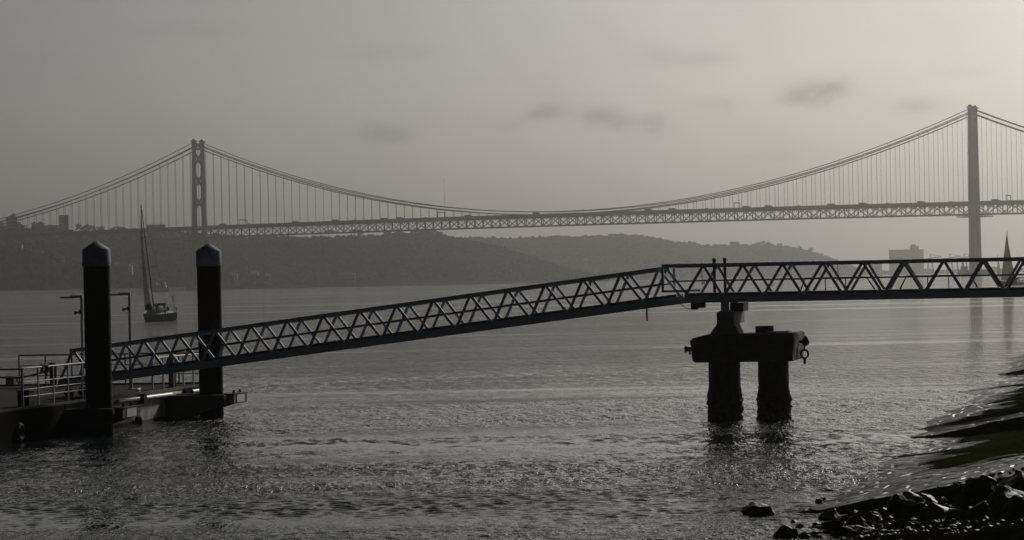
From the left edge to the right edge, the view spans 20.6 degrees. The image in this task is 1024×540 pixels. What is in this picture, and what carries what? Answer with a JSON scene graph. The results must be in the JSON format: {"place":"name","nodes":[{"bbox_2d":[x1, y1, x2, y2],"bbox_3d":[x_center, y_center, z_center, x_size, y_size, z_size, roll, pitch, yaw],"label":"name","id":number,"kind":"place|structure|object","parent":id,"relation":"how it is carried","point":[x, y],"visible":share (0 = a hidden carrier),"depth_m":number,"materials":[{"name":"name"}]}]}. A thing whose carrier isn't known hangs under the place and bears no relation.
{"place":"outdoors","nodes":[
{"label":"outdoors","id":0,"kind":"place"},
{"bbox_2d":[5,375,16,383],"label":"crate","id":1,"kind":"object","parent":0,"point":[10,381],"visible":0.77,"depth_m":122.15,"materials":[{"name":"black rubber"}]},
{"bbox_2d":[0,238,552,290],"bbox_3d":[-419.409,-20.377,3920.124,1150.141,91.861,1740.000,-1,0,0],"label":"hill","id":2,"kind":"structure","parent":0,"point":[65,285],"depth_m":3885.68,"materials":[{"name":"grey plant"}]},
{"bbox_2d":[6,213,18,227],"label":"tower block","id":3,"kind":"structure","parent":2,"relation":"on","point":[11,224],"depth_m":4250.33,"materials":[{"name":"grey concrete"}]},
{"bbox_2d":[24,241,30,250],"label":"house","id":4,"kind":"structure","parent":2,"relation":"on","point":[27,246],"depth_m":3676.94,"materials":[{"name":"ceramic"}]},
{"bbox_2d":[34,249,42,254],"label":"house","id":5,"kind":"structure","parent":2,"relation":"on","point":[37,251],"depth_m":3657.15,"materials":[{"name":"ceramic"}]},
{"bbox_2d":[45,225,57,228],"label":"apartment building","id":6,"kind":"structure","parent":2,"relation":"on","point":[53,226],"depth_m":4270.30,"materials":[{"name":"grey concrete"}]},
{"bbox_2d":[52,254,64,261],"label":"house","id":7,"kind":"structure","parent":2,"relation":"on","point":[60,257],"depth_m":3622.37,"materials":[{"name":"ceramic"}]},
{"bbox_2d":[59,215,69,229],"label":"tower block","id":8,"kind":"structure","parent":2,"relation":"on","point":[61,222],"depth_m":4250.33,"materials":[{"name":"grey concrete"}]},
{"bbox_2d":[129,264,132,273],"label":"house","id":9,"kind":"structure","parent":2,"relation":"on","point":[131,268],"depth_m":3653.07,"materials":[{"name":"ceramic"}]},
{"bbox_2d":[147,224,166,227],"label":"hall","id":10,"kind":"structure","parent":2,"relation":"on","point":[158,225],"depth_m":4300.29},
{"bbox_2d":[228,272,237,283],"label":"warehouse","id":11,"kind":"structure","parent":2,"relation":"on","point":[234,275],"depth_m":3824.64,"materials":[{"name":"ceramic"}]},
{"bbox_2d":[246,270,258,274],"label":"warehouse","id":12,"kind":"structure","parent":2,"relation":"on","point":[254,272],"depth_m":3857.00,"materials":[{"name":"ceramic"}]},
{"bbox_2d":[264,273,270,284],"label":"warehouse","id":13,"kind":"structure","parent":2,"relation":"on","point":[267,278],"depth_m":3856.41,"materials":[{"name":"ceramic"}]},
{"bbox_2d":[0,227,608,289],"bbox_3d":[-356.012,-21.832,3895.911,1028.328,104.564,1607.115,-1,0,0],"label":"woodland","id":14,"kind":"object","parent":2,"relation":"on","point":[313,259],"visible":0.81,"depth_m":4046.31,"materials":[{"name":"grey plant"}]},
{"bbox_2d":[340,272,354,283],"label":"warehouse","id":15,"kind":"structure","parent":2,"relation":"on","point":[347,277],"depth_m":3947.40,"materials":[{"name":"ceramic"}]},
{"bbox_2d":[0,275,818,293],"bbox_3d":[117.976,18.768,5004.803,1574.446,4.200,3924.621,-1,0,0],"label":"quay","id":16,"kind":"structure","parent":0,"point":[257,287],"depth_m":3935.16,"materials":[{"name":"stone"}]},
{"bbox_2d":[0,272,1023,539],"bbox_3d":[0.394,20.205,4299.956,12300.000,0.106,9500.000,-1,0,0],"label":"water","id":17,"kind":"structure","parent":0,"point":[592,428],"depth_m":101.45,"materials":[{"name":"black liquid"}]},
{"bbox_2d":[82,240,112,433],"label":"mooring pile","id":18,"kind":"object","parent":17,"relation":"in","point":[96,259],"visible":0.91,"depth_m":100.54,"materials":[{"name":"metal"}]},
{"bbox_2d":[0,382,246,444],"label":"pontoon","id":19,"kind":"object","parent":17,"relation":"on","point":[47,417],"visible":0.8,"depth_m":105.47,"materials":[{"name":"metal"}]},
{"bbox_2d":[0,368,22,406],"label":"railing","id":20,"kind":"object","parent":19,"relation":"on","point":[15,388],"visible":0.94,"depth_m":97.64,"materials":[{"name":"black metal"}]},
{"bbox_2d":[16,389,34,405],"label":"locker","id":21,"kind":"object","parent":19,"relation":"on","point":[28,401],"visible":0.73,"depth_m":98.99,"materials":[{"name":"black metal"}]},
{"bbox_2d":[46,363,57,387],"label":"bollard","id":22,"kind":"object","parent":19,"relation":"on","point":[55,375],"visible":0.47,"depth_m":117.44,"materials":[{"name":"black metal"}]},
{"bbox_2d":[21,362,84,406],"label":"railing","id":23,"kind":"object","parent":19,"relation":"on","point":[53,379],"visible":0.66,"depth_m":100.44,"materials":[{"name":"grey metal"}]},
{"bbox_2d":[0,364,58,378],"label":"rope","id":24,"kind":"object","parent":23,"relation":"attached to","point":[23,376],"visible":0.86,"depth_m":99.61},
{"bbox_2d":[39,364,48,375],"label":"rope coil","id":25,"kind":"object","parent":23,"relation":"hanging from","point":[46,370],"visible":1,"depth_m":99.61,"materials":[{"name":"black"}]},
{"bbox_2d":[60,295,84,386],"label":"lamp post","id":26,"kind":"object","parent":19,"relation":"on","point":[80,312],"visible":0.75,"depth_m":108.95,"materials":[{"name":"black metal"}]},
{"bbox_2d":[18,352,198,385],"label":"railing","id":27,"kind":"object","parent":19,"relation":"on","point":[72,375],"visible":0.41,"depth_m":119.41,"materials":[{"name":"metal"}]},
{"bbox_2d":[111,292,134,388],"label":"lamp post","id":28,"kind":"object","parent":19,"relation":"on","point":[128,308],"visible":0.84,"depth_m":113.47,"materials":[{"name":"black metal"}]},
{"bbox_2d":[165,357,176,387],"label":"bollard","id":29,"kind":"object","parent":19,"relation":"on","point":[170,377],"visible":0.54,"depth_m":113.86,"materials":[{"name":"black metal"}]},
{"bbox_2d":[152,353,197,389],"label":"railing","id":30,"kind":"object","parent":19,"relation":"on","point":[182,355],"visible":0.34,"depth_m":113.28,"materials":[{"name":"grey metal"}]},
{"bbox_2d":[58,267,685,397],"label":"sloping gangway","id":31,"kind":"object","parent":19,"relation":"on","point":[543,316],"visible":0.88,"depth_m":103.80,"materials":[{"name":"blue paint"}]},
{"bbox_2d":[140,207,176,320],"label":"sailboat","id":32,"kind":"object","parent":17,"relation":"on","point":[154,315],"visible":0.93,"depth_m":431.62,"materials":[{"name":"grey fabric"}]},
{"bbox_2d":[152,278,168,291],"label":"ferry","id":33,"kind":"object","parent":17,"relation":"on","point":[156,287],"visible":0.88,"depth_m":2847.00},
{"bbox_2d":[196,243,223,417],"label":"mooring pile","id":34,"kind":"object","parent":17,"relation":"in","point":[208,266],"visible":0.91,"depth_m":111.25,"materials":[{"name":"metal"}]},
{"bbox_2d":[0,104,1023,289],"bbox_3d":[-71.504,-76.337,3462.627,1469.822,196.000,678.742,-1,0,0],"label":"suspension bridge","id":35,"kind":"structure","parent":17,"relation":"on","point":[973,203],"depth_m":3409.83,"materials":[{"name":"metal"}]},
{"bbox_2d":[701,261,705,283],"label":"sailboat","id":36,"kind":"object","parent":17,"relation":"on","point":[704,282],"visible":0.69,"depth_m":1897.76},
{"bbox_2d":[684,311,809,420],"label":"concrete pier","id":37,"kind":"structure","parent":17,"relation":"in","point":[727,345],"depth_m":100.63,"materials":[{"name":"concrete"}]},
{"bbox_2d":[661,257,1023,311],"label":"level gangway","id":38,"kind":"object","parent":37,"relation":"on","point":[701,299],"visible":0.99,"depth_m":100.06,"materials":[{"name":"blue paint"}]},
{"bbox_2d":[740,502,775,513],"bbox_3d":[5.379,5.269,61.514,0.882,0.413,0.559,-1,0,-19],"label":"rock","id":39,"kind":"object","parent":17,"relation":"in","point":[755,508],"visible":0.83,"depth_m":61.33,"materials":[{"name":"black stone"}]},
{"bbox_2d":[997,255,1000,273],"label":"sailboat","id":40,"kind":"object","parent":17,"relation":"on","point":[998,266],"visible":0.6,"depth_m":2499.76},
{"bbox_2d":[1000,231,1023,284],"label":"sailboat","id":41,"kind":"object","parent":17,"relation":"on","point":[1007,266],"visible":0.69,"depth_m":1012.05,"materials":[{"name":"fabric"}]},
{"bbox_2d":[0,0,1023,270],"label":"sky","id":42,"kind":"structure","parent":0,"point":[515,105],"materials":[{"name":"grey"}]},
{"bbox_2d":[502,236,841,278],"bbox_3d":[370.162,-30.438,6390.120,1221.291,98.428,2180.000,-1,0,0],"label":"hill","id":43,"kind":"structure","parent":0,"point":[689,273],"depth_m":6006.23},
{"bbox_2d":[458,234,883,276],"bbox_3d":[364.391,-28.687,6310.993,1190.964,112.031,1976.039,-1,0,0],"label":"woodland","id":44,"kind":"object","parent":43,"relation":"on","point":[556,248],"visible":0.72,"depth_m":6152.81,"materials":[{"name":"grey plant"}]},
{"bbox_2d":[779,354,1023,539],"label":"shore","id":45,"kind":"structure","parent":0,"point":[988,439],"depth_m":70.07,"materials":[{"name":"stone"}]},
{"bbox_2d":[772,524,798,537],"bbox_3d":[5.383,5.250,55.977,0.567,0.414,0.352,-1,0,-11],"label":"rock","id":46,"kind":"object","parent":45,"relation":"on","point":[784,530],"visible":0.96,"depth_m":55.85,"materials":[{"name":"black stone"}]},
{"bbox_2d":[798,531,809,537],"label":"rock","id":47,"kind":"object","parent":45,"relation":"on","point":[801,534],"visible":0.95,"depth_m":55.81,"materials":[{"name":"black stone"}]},
{"bbox_2d":[818,509,842,518],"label":"rock","id":48,"kind":"object","parent":45,"relation":"on","point":[832,514],"visible":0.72,"depth_m":59.97,"materials":[{"name":"black stone"}]},
{"bbox_2d":[821,520,842,529],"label":"rock","id":49,"kind":"object","parent":45,"relation":"on","point":[828,525],"visible":0.66,"depth_m":57.23,"materials":[{"name":"black stone"}]},
{"bbox_2d":[833,525,859,534],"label":"rock","id":50,"kind":"object","parent":45,"relation":"on","point":[838,529],"visible":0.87,"depth_m":55.91,"materials":[{"name":"black stone"}]},
{"bbox_2d":[845,515,866,524],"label":"rock","id":51,"kind":"object","parent":45,"relation":"on","point":[853,519],"visible":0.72,"depth_m":57.85,"materials":[{"name":"black stone"}]},
{"bbox_2d":[862,526,874,530],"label":"rock","id":52,"kind":"object","parent":45,"relation":"on","point":[868,528],"visible":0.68,"depth_m":56.33,"materials":[{"name":"grey stone"}]},
{"bbox_2d":[862,511,881,522],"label":"rock","id":53,"kind":"object","parent":45,"relation":"on","point":[870,516],"visible":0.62,"depth_m":58.48,"materials":[{"name":"black stone"}]},
{"bbox_2d":[879,503,886,513],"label":"rock","id":54,"kind":"object","parent":45,"relation":"on","point":[882,505],"visible":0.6,"depth_m":58.26,"materials":[{"name":"black stone"}]},
{"bbox_2d":[886,491,925,519],"bbox_3d":[7.977,4.764,57.098,0.800,0.580,0.577,-1,0,10],"label":"rock","id":55,"kind":"object","parent":45,"relation":"on","point":[905,505],"visible":1,"depth_m":56.95,"materials":[{"name":"black stone"}]},
{"bbox_2d":[913,492,937,504],"bbox_3d":[8.810,5.059,60.139,0.650,0.653,0.581,-1,0,14],"label":"rock","id":56,"kind":"object","parent":45,"relation":"on","point":[928,498],"visible":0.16,"depth_m":60.17,"materials":[{"name":"grey stone"}]},
{"bbox_2d":[829,467,1023,539],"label":"gravel","id":57,"kind":"structure","parent":45,"relation":"on","point":[985,518],"depth_m":55.17,"materials":[{"name":"grey gravel"}]},
{"bbox_2d":[923,502,948,519],"bbox_3d":[8.632,5.014,57.222,0.625,0.622,0.916,-1,0,34],"label":"rock","id":58,"kind":"object","parent":45,"relation":"on","point":[933,511],"visible":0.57,"depth_m":57.01,"materials":[{"name":"black stone"}]},
{"bbox_2d":[931,520,943,526],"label":"rock","id":59,"kind":"object","parent":45,"relation":"on","point":[935,523],"visible":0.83,"depth_m":55.73,"materials":[{"name":"black stone"}]},
{"bbox_2d":[945,518,962,527],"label":"rock","id":60,"kind":"object","parent":45,"relation":"on","point":[952,521],"visible":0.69,"depth_m":55.33,"materials":[{"name":"black stone"}]},
{"bbox_2d":[945,508,967,521],"bbox_3d":[8.953,4.967,56.301,0.608,0.425,0.412,-1,0,-5],"label":"rock","id":61,"kind":"object","parent":45,"relation":"on","point":[958,514],"visible":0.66,"depth_m":56.18,"materials":[{"name":"black stone"}]},
{"bbox_2d":[953,506,988,516],"bbox_3d":[9.356,4.937,57.155,0.691,0.574,0.815,-1,0,45],"label":"rock","id":62,"kind":"object","parent":45,"relation":"on","point":[968,508],"visible":0.12,"depth_m":56.91,"materials":[{"name":"black stone"}]},
{"bbox_2d":[962,475,997,509],"bbox_3d":[9.394,4.476,56.521,0.802,0.718,0.631,-1,0,27],"label":"rock","id":63,"kind":"object","parent":45,"relation":"on","point":[980,489],"visible":0.57,"depth_m":56.38,"materials":[{"name":"black stone"}]},
{"bbox_2d":[973,501,989,513],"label":"rock","id":64,"kind":"object","parent":45,"relation":"on","point":[982,507],"visible":1,"depth_m":53.85,"materials":[{"name":"black stone"}]},
{"bbox_2d":[988,486,1023,515],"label":"rock","id":65,"kind":"object","parent":45,"relation":"on","point":[999,497],"visible":0.7,"depth_m":53.04,"materials":[{"name":"black stone"}]},
{"bbox_2d":[991,510,1023,525],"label":"rock","id":66,"kind":"object","parent":45,"relation":"on","point":[1000,515],"visible":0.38,"depth_m":54.82,"materials":[{"name":"black stone"}]},
{"bbox_2d":[1002,494,1023,516],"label":"rock","id":67,"kind":"object","parent":45,"relation":"on","point":[1014,505],"visible":1,"depth_m":52.12,"materials":[{"name":"black stone"}]},
{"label":"rock","id":68,"kind":"object","parent":45,"relation":"on","visible":0},
{"bbox_2d":[998,472,1023,491],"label":"rock","id":69,"kind":"object","parent":68,"relation":"on","point":[1016,482],"visible":0.38,"depth_m":56.75,"materials":[{"name":"grey stone"}]},
{"bbox_2d":[804,268,1023,275],"bbox_3d":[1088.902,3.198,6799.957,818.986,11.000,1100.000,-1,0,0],"label":"bank","id":70,"kind":"structure","parent":0,"point":[885,273],"depth_m":6558.76,"materials":[{"name":"grey"}]},
{"bbox_2d":[871,264,881,271],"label":"apartment building","id":71,"kind":"structure","parent":70,"relation":"on","point":[877,267],"depth_m":6719.99,"materials":[{"name":"grey concrete"}]},
{"bbox_2d":[889,244,923,271],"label":"apartment building","id":72,"kind":"structure","parent":70,"relation":"on","point":[914,251],"depth_m":6700.02,"materials":[{"name":"grey concrete"}]},
{"bbox_2d":[925,254,940,271],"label":"harbour crane","id":73,"kind":"object","parent":70,"relation":"on","point":[932,263],"visible":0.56,"depth_m":6598.98,"materials":[{"name":"metal"}]},
{"bbox_2d":[941,254,960,271],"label":"harbour crane","id":74,"kind":"object","parent":70,"relation":"on","point":[951,262],"visible":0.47,"depth_m":6598.97,"materials":[{"name":"metal"}]},
{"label":"rock","id":75,"kind":"object","parent":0,"visible":0},
{"bbox_2d":[937,497,946,504],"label":"rock","id":76,"kind":"object","parent":75,"relation":"on","point":[941,500],"visible":0.98,"depth_m":57.94,"materials":[{"name":"black stone"}]}
]}

